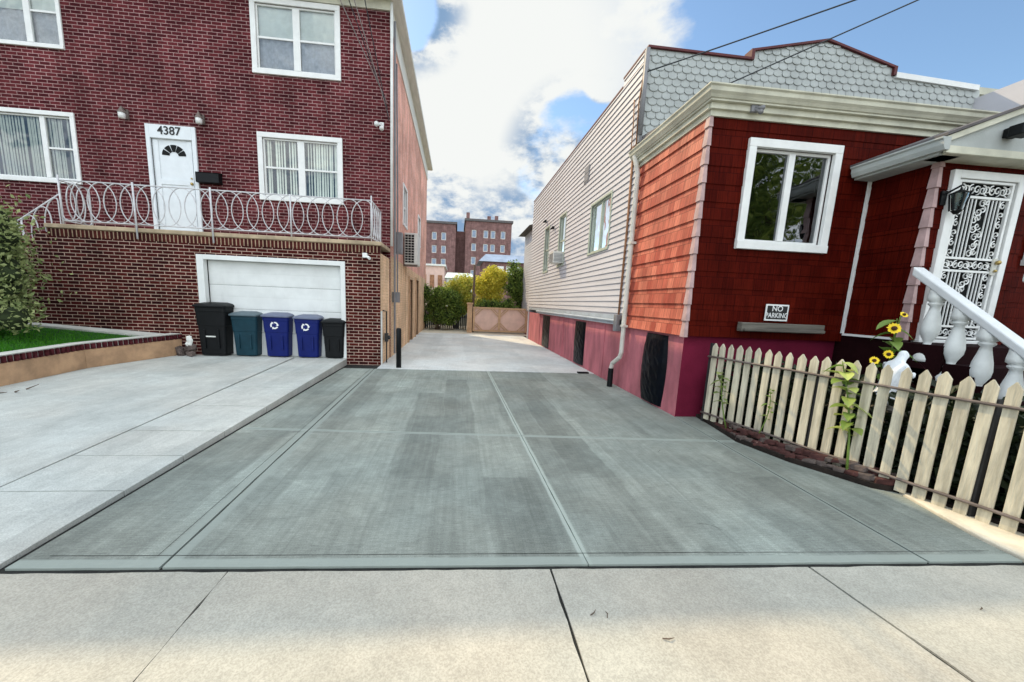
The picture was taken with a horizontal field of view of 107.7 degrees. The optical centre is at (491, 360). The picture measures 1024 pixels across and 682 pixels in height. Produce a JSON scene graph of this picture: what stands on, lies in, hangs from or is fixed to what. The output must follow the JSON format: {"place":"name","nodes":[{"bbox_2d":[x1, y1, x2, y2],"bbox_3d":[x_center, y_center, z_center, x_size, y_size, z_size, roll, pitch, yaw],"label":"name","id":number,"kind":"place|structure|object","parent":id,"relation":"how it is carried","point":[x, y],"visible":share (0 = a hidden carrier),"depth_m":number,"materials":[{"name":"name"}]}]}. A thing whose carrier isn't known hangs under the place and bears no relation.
{"place":"outdoors","nodes":[
{"label":"outdoors","id":0,"kind":"place"},
{"bbox_2d":[0,326,139,351],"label":"lawn ground","id":1,"kind":"structure","parent":0,"point":[71,332],"depth_m":7.06,"materials":[{"name":"plant"}]},
{"bbox_2d":[0,185,76,334],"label":"hedge","id":2,"kind":"object","parent":1,"relation":"on","point":[16,314],"visible":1,"depth_m":6.19,"materials":[{"name":"green plant"}]},
{"bbox_2d":[27,322,163,335],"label":"garden path","id":3,"kind":"structure","parent":0,"point":[101,330],"depth_m":7.85,"materials":[{"name":"concrete"}]},
{"bbox_2d":[0,354,346,568],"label":"old driveway","id":4,"kind":"structure","parent":0,"point":[77,446],"depth_m":4.16,"materials":[{"name":"concrete"}]},
{"bbox_2d":[175,343,196,356],"bbox_3d":[-6.678,-0.236,8.175,0.501,0.366,0.230,4,9,8],"label":"rubble","id":5,"kind":"object","parent":4,"relation":"on","point":[188,350],"visible":0.9,"depth_m":8.11,"materials":[{"name":"grey stone"}]},
{"bbox_2d":[185,335,192,345],"bbox_3d":[-6.547,-0.433,8.077,0.168,0.267,0.066,2,9,-6],"label":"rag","id":6,"kind":"object","parent":5,"relation":"on","point":[189,339],"visible":1,"depth_m":8.06,"materials":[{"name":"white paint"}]},
{"bbox_2d":[192,302,233,354],"bbox_3d":[-6.147,-0.740,8.423,0.680,1.193,0.690,2,9,-6],"label":"wheeled bin","id":7,"kind":"object","parent":4,"relation":"on","point":[214,322],"visible":0.77,"depth_m":8.16,"materials":[{"name":"black plastic"}]},
{"bbox_2d":[228,311,262,355],"bbox_3d":[-5.508,-0.645,8.539,0.600,1.023,0.650,2,9,-6],"label":"wheeled bin","id":8,"kind":"object","parent":4,"relation":"on","point":[247,327],"visible":0.73,"depth_m":8.29,"materials":[{"name":"teal plastic"}]},
{"bbox_2d":[260,312,293,356],"bbox_3d":[-4.846,-0.628,8.605,0.610,1.023,0.650,2,9,-6],"label":"wheeled bin","id":9,"kind":"object","parent":4,"relation":"on","point":[278,328],"visible":0.76,"depth_m":8.36,"materials":[{"name":"blue plastic"}]},
{"bbox_2d":[292,314,323,356],"bbox_3d":[-4.190,-0.601,8.671,0.590,1.003,0.650,2,9,-6],"label":"wheeled bin","id":10,"kind":"object","parent":4,"relation":"on","point":[308,328],"visible":0.86,"depth_m":8.42,"materials":[{"name":"blue plastic"}]},
{"bbox_2d":[320,318,345,357],"bbox_3d":[-3.628,-0.550,8.723,0.540,0.933,0.590,2,9,-6],"label":"wheeled bin","id":11,"kind":"object","parent":4,"relation":"on","point":[334,332],"visible":0.73,"depth_m":8.49,"materials":[{"name":"black plastic"}]},
{"bbox_2d":[421,325,526,335],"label":"back yard pavement","id":12,"kind":"structure","parent":0,"point":[448,330],"depth_m":19.15,"materials":[{"name":"beige concrete"}]},
{"bbox_2d":[424,283,465,329],"bbox_3d":[-2.699,-2.856,19.774,2.708,2.449,1.451,2,9,-6],"label":"green bush","id":13,"kind":"object","parent":12,"relation":"on","point":[440,313],"visible":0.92,"depth_m":19.54,"materials":[{"name":"green plant"}]},
{"bbox_2d":[425,306,466,329],"bbox_3d":[-2.589,-2.396,20.645,2.590,1.250,0.030,2,9,-6],"label":"board fence","id":14,"kind":"object","parent":12,"relation":"on","point":[463,323],"visible":0.27,"depth_m":20.73,"materials":[{"name":"wood"}]},
{"bbox_2d":[443,273,477,328],"bbox_3d":[-1.799,-3.253,20.392,2.284,3.102,1.609,2,9,-6],"label":"yellow bush","id":15,"kind":"object","parent":12,"relation":"on","point":[462,285],"visible":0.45,"depth_m":19.95,"materials":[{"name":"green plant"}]},
{"bbox_2d":[467,303,472,332],"bbox_3d":[-1.134,-2.188,18.894,0.310,1.500,0.310,2,9,-6],"label":"gate post","id":16,"kind":"object","parent":12,"relation":"on","point":[469,317],"visible":0.96,"depth_m":18.77,"materials":[{"name":"beige wood"}]},
{"bbox_2d":[472,307,526,332],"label":"lattice gate","id":17,"kind":"structure","parent":16,"relation":"attached to","point":[493,319],"depth_m":19.00,"materials":[{"name":"beige wood"}]},
{"bbox_2d":[472,264,475,331],"bbox_3d":[-0.937,-3.164,19.036,0.102,3.400,0.102,-2,10,-28],"label":"pole","id":18,"kind":"object","parent":12,"relation":"on","point":[474,274],"visible":0.73,"depth_m":18.92,"materials":[{"name":"brown metal"}]},
{"bbox_2d":[472,265,508,302],"bbox_3d":[-0.136,-3.526,20.751,2.360,3.668,1.528,2,9,-6],"label":"yellow bush","id":19,"kind":"object","parent":12,"relation":"on","point":[490,284],"visible":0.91,"depth_m":20.30,"materials":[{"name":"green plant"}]},
{"bbox_2d":[502,259,523,308],"bbox_3d":[1.562,-3.613,20.742,2.267,3.973,1.641,2,9,-6],"label":"green tree","id":20,"kind":"object","parent":12,"relation":"on","point":[514,287],"visible":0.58,"depth_m":20.32,"materials":[{"name":"green plant"}]},
{"bbox_2d":[518,224,532,334],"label":"lavender outbuilding","id":21,"kind":"structure","parent":12,"relation":"on","point":[526,233],"depth_m":19.07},
{"bbox_2d":[377,332,593,373],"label":"alley pavement","id":22,"kind":"structure","parent":0,"point":[461,352],"depth_m":10.91,"materials":[{"name":"concrete"}]},
{"bbox_2d":[396,328,400,367],"bbox_3d":[-2.103,-0.293,8.430,0.116,0.905,0.113,2,9,-6],"label":"bollard","id":23,"kind":"object","parent":22,"relation":"on","point":[398,347],"visible":0.99,"depth_m":8.38,"materials":[{"name":"black plastic"}]},
{"bbox_2d":[474,298,515,307],"bbox_3d":[0.221,-2.446,19.919,2.428,1.837,1.114,2,9,-6],"label":"green bush","id":24,"kind":"object","parent":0,"point":[495,304],"visible":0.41,"depth_m":19.62,"materials":[{"name":"green plant"}]},
{"bbox_2d":[0,565,1023,681],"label":"sidewalk","id":25,"kind":"structure","parent":0,"point":[790,624],"depth_m":1.83,"materials":[{"name":"concrete"}]},
{"bbox_2d":[0,336,1023,681],"bbox_3d":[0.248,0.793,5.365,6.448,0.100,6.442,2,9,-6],"label":"driveway","id":26,"kind":"structure","parent":0,"point":[404,468],"depth_m":3.04,"materials":[{"name":"concrete"}]},
{"bbox_2d":[0,333,181,385],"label":"retaining wall","id":27,"kind":"structure","parent":26,"relation":"on","point":[21,365],"depth_m":6.53,"materials":[{"name":"beige paint"}]},
{"bbox_2d":[0,0,432,364],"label":"brick house","id":28,"kind":"structure","parent":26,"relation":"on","point":[311,199],"depth_m":8.54,"materials":[{"name":"red brick"}]},
{"bbox_2d":[0,0,64,49],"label":"window","id":29,"kind":"structure","parent":28,"relation":"in","point":[28,23],"depth_m":8.11,"materials":[{"name":"white paint"}]},
{"bbox_2d":[0,107,82,184],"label":"window","id":30,"kind":"structure","parent":28,"relation":"in","point":[39,147],"depth_m":8.52,"materials":[{"name":"white paint"}]},
{"bbox_2d":[117,106,129,119],"bbox_3d":[-8.283,-5.568,8.384,0.160,0.264,0.215,2,9,-6],"label":"wall lamp","id":31,"kind":"object","parent":28,"relation":"attached to","point":[122,112],"visible":1,"depth_m":8.35,"materials":[{"name":"white glass"}]},
{"bbox_2d":[144,123,202,231],"bbox_3d":[-7.447,-4.200,8.819,1.070,2.460,0.150,2,9,-6],"label":"front door","id":32,"kind":"structure","parent":28,"relation":"in","point":[174,159],"depth_m":8.76,"materials":[{"name":"white paint"}]},
{"bbox_2d":[194,111,204,124],"bbox_3d":[-6.681,-5.545,8.540,0.160,0.264,0.215,2,9,-6],"label":"wall lamp","id":33,"kind":"object","parent":28,"relation":"attached to","point":[199,118],"visible":1,"depth_m":8.49,"materials":[{"name":"white glass"}]},
{"bbox_2d":[195,171,222,184],"bbox_3d":[-6.640,-4.299,8.765,0.530,0.257,0.172,2,9,-6],"label":"mailbox","id":34,"kind":"object","parent":28,"relation":"attached to","point":[208,178],"visible":1,"depth_m":8.71,"materials":[{"name":"black plastic"}]},
{"bbox_2d":[196,254,346,358],"bbox_3d":[-4.876,-1.178,8.447,3.100,2.220,0.212,2,9,-6],"label":"garage door","id":35,"kind":"structure","parent":28,"relation":"in","point":[264,285],"depth_m":8.41,"materials":[{"name":"white metal"}]},
{"bbox_2d":[249,0,340,81],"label":"window","id":36,"kind":"structure","parent":28,"relation":"in","point":[291,41],"depth_m":8.62,"materials":[{"name":"white glass"}]},
{"bbox_2d":[256,131,343,204],"bbox_3d":[-4.598,-4.631,9.095,1.940,1.520,0.282,2,9,-6],"label":"window","id":37,"kind":"structure","parent":28,"relation":"in","point":[306,167],"depth_m":9.09,"materials":[{"name":"white paint"}]},
{"bbox_2d":[340,0,387,103],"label":"cable","id":38,"kind":"object","parent":28,"relation":"attached to","point":[360,44],"visible":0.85,"depth_m":6.90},
{"bbox_2d":[349,0,387,108],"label":"cable","id":39,"kind":"object","parent":28,"relation":"attached to","point":[364,44],"visible":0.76,"depth_m":6.81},
{"bbox_2d":[354,0,388,115],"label":"cable","id":40,"kind":"object","parent":28,"relation":"attached to","point":[369,51],"visible":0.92,"depth_m":6.97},
{"bbox_2d":[364,0,388,120],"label":"cable","id":41,"kind":"object","parent":28,"relation":"attached to","point":[375,55],"visible":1,"depth_m":6.99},
{"bbox_2d":[374,121,383,130],"bbox_3d":[-2.676,-5.592,8.904,0.234,0.245,0.230,2,9,-6],"label":"security light","id":42,"kind":"object","parent":28,"relation":"attached to","point":[380,124],"visible":1,"depth_m":8.84,"materials":[{"name":"white paint"}]},
{"bbox_2d":[382,310,390,362],"bbox_3d":[-2.510,-0.570,8.953,0.147,1.298,0.270,2,9,0],"label":"gas riser","id":43,"kind":"object","parent":28,"relation":"attached to","point":[387,337],"visible":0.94,"depth_m":8.94,"materials":[{"name":"metal"}]},
{"bbox_2d":[403,182,407,229],"bbox_3d":[-2.846,-4.844,11.771,0.282,1.220,0.920,2,9,-6],"label":"window","id":44,"kind":"structure","parent":28,"relation":"in","point":[405,209],"depth_m":12.07,"materials":[{"name":"white paint"}]},
{"bbox_2d":[408,276,412,342],"bbox_3d":[-3.060,-1.906,13.849,0.140,2.340,1.180,2,9,-6],"label":"side door","id":45,"kind":"structure","parent":28,"relation":"in","point":[409,278],"depth_m":13.41,"materials":[{"name":"beige wood"}]},
{"bbox_2d":[404,233,419,266],"bbox_3d":[-2.587,-3.542,12.094,0.430,1.010,0.922,2,9,-6],"label":"condenser unit","id":46,"kind":"object","parent":28,"relation":"attached to","point":[411,249],"visible":1,"depth_m":11.67,"materials":[{"name":"white metal"}]},
{"bbox_2d":[415,277,418,336],"bbox_3d":[-3.263,-2.302,16.004,0.140,2.440,1.180,2,9,-6],"label":"side door","id":47,"kind":"structure","parent":28,"relation":"in","point":[416,279],"depth_m":16.36,"materials":[{"name":"beige wood"}]},
{"bbox_2d":[418,214,420,247],"bbox_3d":[-3.259,-5.594,16.138,0.282,1.220,1.020,2,9,-6],"label":"window","id":48,"kind":"structure","parent":28,"relation":"in","point":[419,220],"depth_m":16.51,"materials":[{"name":"white paint"}]},
{"bbox_2d":[160,375,362,553],"bbox_3d":[-2.323,0.659,5.204,0.008,0.001,6.144,1,9,-7],"label":"crack","id":49,"kind":"object","parent":26,"relation":"on","point":[245,478],"visible":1,"depth_m":3.06,"materials":[{"name":"grey concrete"}]},
{"bbox_2d":[83,551,911,555],"bbox_3d":[0.437,1.217,2.366,5.999,0.001,0.008,2,9,-4],"label":"crack","id":50,"kind":"object","parent":26,"relation":"on","point":[386,554],"visible":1,"depth_m":2.28,"materials":[{"name":"grey concrete"}]},
{"bbox_2d":[526,38,1023,416],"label":"bungalow","id":51,"kind":"object","parent":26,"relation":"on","point":[691,209],"visible":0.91,"depth_m":5.25,"materials":[{"name":"pink paint"}]},
{"bbox_2d":[542,225,550,273],"bbox_3d":[2.084,-4.011,13.526,0.280,1.620,0.730,2,9,-6],"label":"window","id":52,"kind":"structure","parent":51,"relation":"in","point":[547,235],"depth_m":13.71,"materials":[{"name":"white glass"}]},
{"bbox_2d":[549,251,562,264],"bbox_3d":[2.010,-3.199,11.616,0.380,0.340,0.568,2,9,-6],"label":"window air conditioner","id":53,"kind":"object","parent":51,"relation":"attached to","point":[555,257],"depth_m":11.35,"materials":[{"name":"white metal"}]},
{"bbox_2d":[556,211,566,267],"bbox_3d":[2.270,-3.728,11.570,0.280,1.580,0.760,2,9,-6],"label":"window","id":54,"kind":"structure","parent":51,"relation":"in","point":[563,217],"depth_m":11.67,"materials":[{"name":"white glass"}]},
{"bbox_2d":[587,190,613,255],"bbox_3d":[2.554,-3.077,8.512,0.282,1.200,1.270,2,9,-6],"label":"window","id":55,"kind":"structure","parent":51,"relation":"in","point":[600,234],"depth_m":8.51,"materials":[{"name":"white glass"}]},
{"bbox_2d":[647,0,855,71],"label":"cable","id":56,"kind":"object","parent":51,"relation":"attached to","point":[754,35],"visible":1,"depth_m":5.71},
{"bbox_2d":[749,104,765,114],"bbox_3d":[3.366,-3.195,4.742,0.104,0.157,0.145,-1,10,-23],"label":"security light","id":57,"kind":"object","parent":51,"relation":"attached to","point":[758,109],"visible":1,"depth_m":4.74,"materials":[{"name":"grey paint"}]},
{"bbox_2d":[764,304,788,320],"bbox_3d":[4.024,-0.682,5.282,0.350,0.230,0.013,2,9,-6],"label":"parking sign","id":58,"kind":"object","parent":51,"relation":"attached to","point":[775,312],"visible":1,"depth_m":5.28,"materials":[{"name":"white metal"}]},
{"bbox_2d":[737,322,824,333],"bbox_3d":[4.085,-0.462,5.264,1.260,0.125,0.135,2,9,-6],"label":"shelf plank","id":59,"kind":"object","parent":51,"relation":"attached to","point":[778,328],"visible":1,"depth_m":5.22,"materials":[{"name":"grey wood"}]},
{"bbox_2d":[734,137,844,253],"bbox_3d":[4.000,-2.226,5.169,1.350,1.400,0.302,2,9,-6],"label":"window","id":60,"kind":"structure","parent":51,"relation":"in","point":[781,205],"depth_m":5.10,"materials":[{"name":"white paint"}]},
{"bbox_2d":[730,0,918,82],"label":"cable","id":61,"kind":"object","parent":51,"relation":"attached to","point":[826,40],"visible":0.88,"depth_m":6.16,"materials":[{"name":"black rubber"}]},
{"bbox_2d":[938,184,971,214],"bbox_3d":[5.408,-1.880,4.363,0.171,0.332,0.233,2,9,-6],"label":"coach lantern","id":62,"kind":"object","parent":51,"relation":"attached to","point":[960,197],"visible":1,"depth_m":4.32,"materials":[{"name":"black metal"}]},
{"bbox_2d":[911,169,1023,343],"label":"security door","id":63,"kind":"structure","parent":51,"relation":"in","point":[972,248],"depth_m":4.60,"materials":[{"name":"white paint"}]},
{"bbox_2d":[1002,122,1023,138],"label":"flood light","id":64,"kind":"object","parent":51,"relation":"attached to","point":[1014,131],"visible":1,"depth_m":4.09,"materials":[{"name":"black plastic"}]},
{"bbox_2d":[899,492,1023,562],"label":"front curb","id":65,"kind":"structure","parent":26,"relation":"on","point":[994,535],"depth_m":2.80,"materials":[{"name":"beige concrete"}]},
{"bbox_2d":[403,0,1023,255],"label":"sky","id":66,"kind":"structure","parent":0,"point":[508,89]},
{"bbox_2d":[696,414,1023,533],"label":"garden soil","id":67,"kind":"structure","parent":0,"point":[861,481],"depth_m":3.75,"materials":[{"name":"brown soil"}]},
{"bbox_2d":[711,372,731,427],"bbox_3d":[3.008,0.504,4.914,0.231,0.724,0.251,-3,11,-32],"label":"garden plant","id":68,"kind":"object","parent":67,"relation":"on","point":[721,386],"visible":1,"depth_m":4.89,"materials":[{"name":"green plant"}]},
{"bbox_2d":[759,388,776,432],"bbox_3d":[3.243,0.623,4.405,0.177,0.623,0.120,3,9,6],"label":"garden plant","id":69,"kind":"object","parent":67,"relation":"on","point":[770,392],"visible":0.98,"depth_m":4.40,"materials":[{"name":"green plant"}]},
{"bbox_2d":[770,446,785,451],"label":"edging brick","id":70,"kind":"object","parent":67,"relation":"on","point":[775,448],"visible":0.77,"depth_m":4.16,"materials":[{"name":"red brick"}]},
{"bbox_2d":[779,450,790,454],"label":"edging brick","id":71,"kind":"object","parent":67,"relation":"on","point":[784,452],"visible":0.66,"depth_m":4.08,"materials":[{"name":"red brick"}]},
{"bbox_2d":[785,445,800,451],"bbox_3d":[3.281,0.951,4.076,0.101,0.068,0.108,1,9,-10],"label":"edging brick","id":72,"kind":"object","parent":71,"relation":"on","point":[791,447],"visible":0.87,"depth_m":4.05,"materials":[{"name":"grey stone"}]},
{"bbox_2d":[792,448,804,453],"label":"edging brick","id":73,"kind":"object","parent":72,"relation":"on","point":[798,450],"visible":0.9,"depth_m":4.00,"materials":[{"name":"red brick"}]},
{"bbox_2d":[785,453,795,457],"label":"edging brick","id":74,"kind":"object","parent":67,"relation":"on","point":[790,455],"visible":1,"depth_m":4.01,"materials":[{"name":"red brick"}]},
{"bbox_2d":[795,454,808,459],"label":"edging brick","id":75,"kind":"object","parent":67,"relation":"on","point":[798,456],"visible":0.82,"depth_m":3.95,"materials":[{"name":"red brick"}]},
{"bbox_2d":[802,458,815,463],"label":"edging brick","id":76,"kind":"object","parent":67,"relation":"on","point":[810,460],"visible":0.95,"depth_m":3.87,"materials":[{"name":"grey brick"}]},
{"bbox_2d":[801,450,817,456],"bbox_3d":[3.367,0.982,3.970,0.082,0.075,0.132,0,9,-17],"label":"edging brick","id":77,"kind":"object","parent":67,"relation":"on","point":[806,452],"visible":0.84,"depth_m":3.95,"materials":[{"name":"red brick"}]},
{"bbox_2d":[809,453,827,460],"bbox_3d":[3.395,0.996,3.889,0.105,0.070,0.133,-2,10,-26],"label":"edging brick","id":78,"kind":"object","parent":77,"relation":"on","point":[819,456],"visible":0.8,"depth_m":3.86,"materials":[{"name":"red brick"}]},
{"bbox_2d":[824,457,832,461],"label":"edging brick","id":79,"kind":"object","parent":78,"relation":"on","point":[827,459],"visible":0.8,"depth_m":3.79,"materials":[{"name":"grey stone"}]},
{"bbox_2d":[831,458,838,462],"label":"edging brick","id":80,"kind":"object","parent":79,"relation":"on","point":[834,460],"visible":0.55,"depth_m":3.76,"materials":[{"name":"red brick"}]},
{"bbox_2d":[838,458,859,464],"bbox_3d":[3.538,1.003,3.707,0.091,0.066,0.150,-2,10,-28],"label":"edging brick","id":81,"kind":"object","parent":80,"relation":"on","point":[842,461],"visible":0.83,"depth_m":3.70,"materials":[{"name":"grey brick"}]},
{"bbox_2d":[816,460,825,465],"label":"edging brick","id":82,"kind":"object","parent":67,"relation":"on","point":[820,463],"visible":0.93,"depth_m":3.80,"materials":[{"name":"grey stone"}]},
{"bbox_2d":[824,463,835,468],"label":"edging brick","id":83,"kind":"object","parent":67,"relation":"on","point":[829,465],"visible":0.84,"depth_m":3.77,"materials":[{"name":"grey stone"}]},
{"bbox_2d":[833,466,845,472],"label":"edging brick","id":84,"kind":"object","parent":67,"relation":"on","point":[838,469],"visible":1,"depth_m":3.67,"materials":[{"name":"grey stone"}]},
{"bbox_2d":[824,361,871,469],"bbox_3d":[3.478,0.543,3.714,0.349,1.074,0.345,5,9,16],"label":"garden plant","id":85,"kind":"object","parent":67,"relation":"on","point":[848,402],"visible":0.98,"depth_m":3.65,"materials":[{"name":"green plant"}]},
{"bbox_2d":[844,469,857,476],"bbox_3d":[3.482,1.083,3.628,0.078,0.053,0.120,0,9,-14],"label":"edging brick","id":86,"kind":"object","parent":67,"relation":"on","point":[851,472],"visible":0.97,"depth_m":3.60,"materials":[{"name":"red brick"}]},
{"bbox_2d":[700,343,1023,533],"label":"picket fence","id":87,"kind":"object","parent":67,"relation":"on","point":[983,436],"visible":0.81,"depth_m":3.34,"materials":[{"name":"wood"}]},
{"bbox_2d":[701,354,1023,526],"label":"ground cover","id":88,"kind":"object","parent":67,"relation":"on","point":[1010,460],"visible":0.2,"depth_m":3.55,"materials":[{"name":"plant"}]},
{"bbox_2d":[854,470,874,480],"bbox_3d":[3.549,1.094,3.578,0.094,0.079,0.157,-1,9,-18],"label":"edging brick","id":89,"kind":"object","parent":67,"relation":"on","point":[867,476],"visible":0.62,"depth_m":3.53,"materials":[{"name":"grey stone"}]},
{"bbox_2d":[849,463,867,472],"bbox_3d":[3.555,1.030,3.622,0.101,0.070,0.143,-1,10,-23],"label":"edging brick","id":90,"kind":"object","parent":89,"relation":"on","point":[862,469],"visible":0.87,"depth_m":3.59,"materials":[{"name":"brown stone"}]},
{"bbox_2d":[873,476,894,485],"bbox_3d":[3.629,1.109,3.462,0.149,0.078,0.097,7,10,27],"label":"edging brick","id":91,"kind":"object","parent":67,"relation":"on","point":[884,481],"visible":0.79,"depth_m":3.43,"materials":[{"name":"red brick"}]},
{"bbox_2d":[854,312,915,411],"bbox_3d":[4.091,0.275,3.941,0.455,1.582,0.409,5,9,18],"label":"sunflower plant","id":92,"kind":"object","parent":67,"relation":"on","point":[896,342],"visible":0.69,"depth_m":3.79,"materials":[{"name":"green plant"}]},
{"bbox_2d":[859,351,915,468],"bbox_3d":[3.993,0.541,3.761,0.346,1.300,0.300,2,9,-6],"label":"garden statue","id":93,"kind":"object","parent":67,"relation":"on","point":[898,365],"visible":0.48,"depth_m":3.67,"materials":[{"name":"white stone"}]},
{"bbox_2d":[877,342,1023,439],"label":"entrance stairs","id":94,"kind":"structure","parent":67,"relation":"on","point":[935,360],"depth_m":4.18,"materials":[{"name":"red paint"}]},
{"bbox_2d":[891,267,1023,400],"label":"balustrade","id":95,"kind":"object","parent":94,"relation":"on","point":[992,331],"visible":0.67,"depth_m":4.01,"materials":[{"name":"white paint"}]},
{"bbox_2d":[979,87,997,96],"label":"white building","id":96,"kind":"structure","parent":0,"point":[983,90],"depth_m":8.94,"materials":[{"name":"paint"}]},
{"label":"ground","id":97,"kind":"structure","parent":0,"visible":0},
{"bbox_2d":[425,263,446,311],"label":"row garage","id":98,"kind":"structure","parent":97,"relation":"on","point":[435,275],"depth_m":42.58,"materials":[{"name":"white paint"}]},
{"bbox_2d":[430,275,433,286],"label":"window","id":99,"kind":"structure","parent":98,"relation":"in","point":[431,276],"depth_m":42.59,"materials":[{"name":"brown wood"}]},
{"bbox_2d":[438,275,441,286],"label":"window","id":100,"kind":"structure","parent":98,"relation":"in","point":[439,276],"depth_m":42.66,"materials":[{"name":"brown wood"}]},
{"bbox_2d":[426,220,456,284],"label":"apartment building","id":101,"kind":"structure","parent":97,"relation":"on","point":[440,242],"depth_m":88.03,"materials":[{"name":"red brick"}]},
{"bbox_2d":[445,272,472,291],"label":"shed","id":102,"kind":"structure","parent":97,"relation":"on","point":[448,276],"depth_m":39.81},
{"bbox_2d":[455,212,512,306],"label":"apartment building","id":103,"kind":"structure","parent":97,"relation":"on","point":[477,240],"depth_m":89.06,"materials":[{"name":"red brick"}]},
{"bbox_2d":[483,244,487,251],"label":"window","id":104,"kind":"structure","parent":103,"relation":"in","point":[485,246],"depth_m":89.23,"materials":[{"name":"white paint"}]},
{"bbox_2d":[476,254,523,307],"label":"garden shed","id":105,"kind":"structure","parent":97,"relation":"on","point":[485,261],"depth_m":47.23,"materials":[{"name":"white paint"}]},
{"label":"edging brick","id":106,"kind":"object","parent":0,"visible":0},
{"bbox_2d":[740,429,750,434],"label":"edging brick","id":107,"kind":"object","parent":106,"relation":"on","point":[744,431],"visible":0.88,"depth_m":4.54,"materials":[{"name":"red brick"}]},
{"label":"edging brick","id":108,"kind":"object","parent":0,"visible":0},
{"bbox_2d":[751,432,764,438],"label":"edging brick","id":109,"kind":"object","parent":108,"relation":"on","point":[757,435],"visible":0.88,"depth_m":4.39,"materials":[{"name":"red brick"}]},
{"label":"edging brick","id":110,"kind":"object","parent":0,"visible":0},
{"bbox_2d":[763,439,778,444],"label":"edging brick","id":111,"kind":"object","parent":110,"relation":"on","point":[770,441],"visible":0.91,"depth_m":4.28,"materials":[{"name":"red brick"}]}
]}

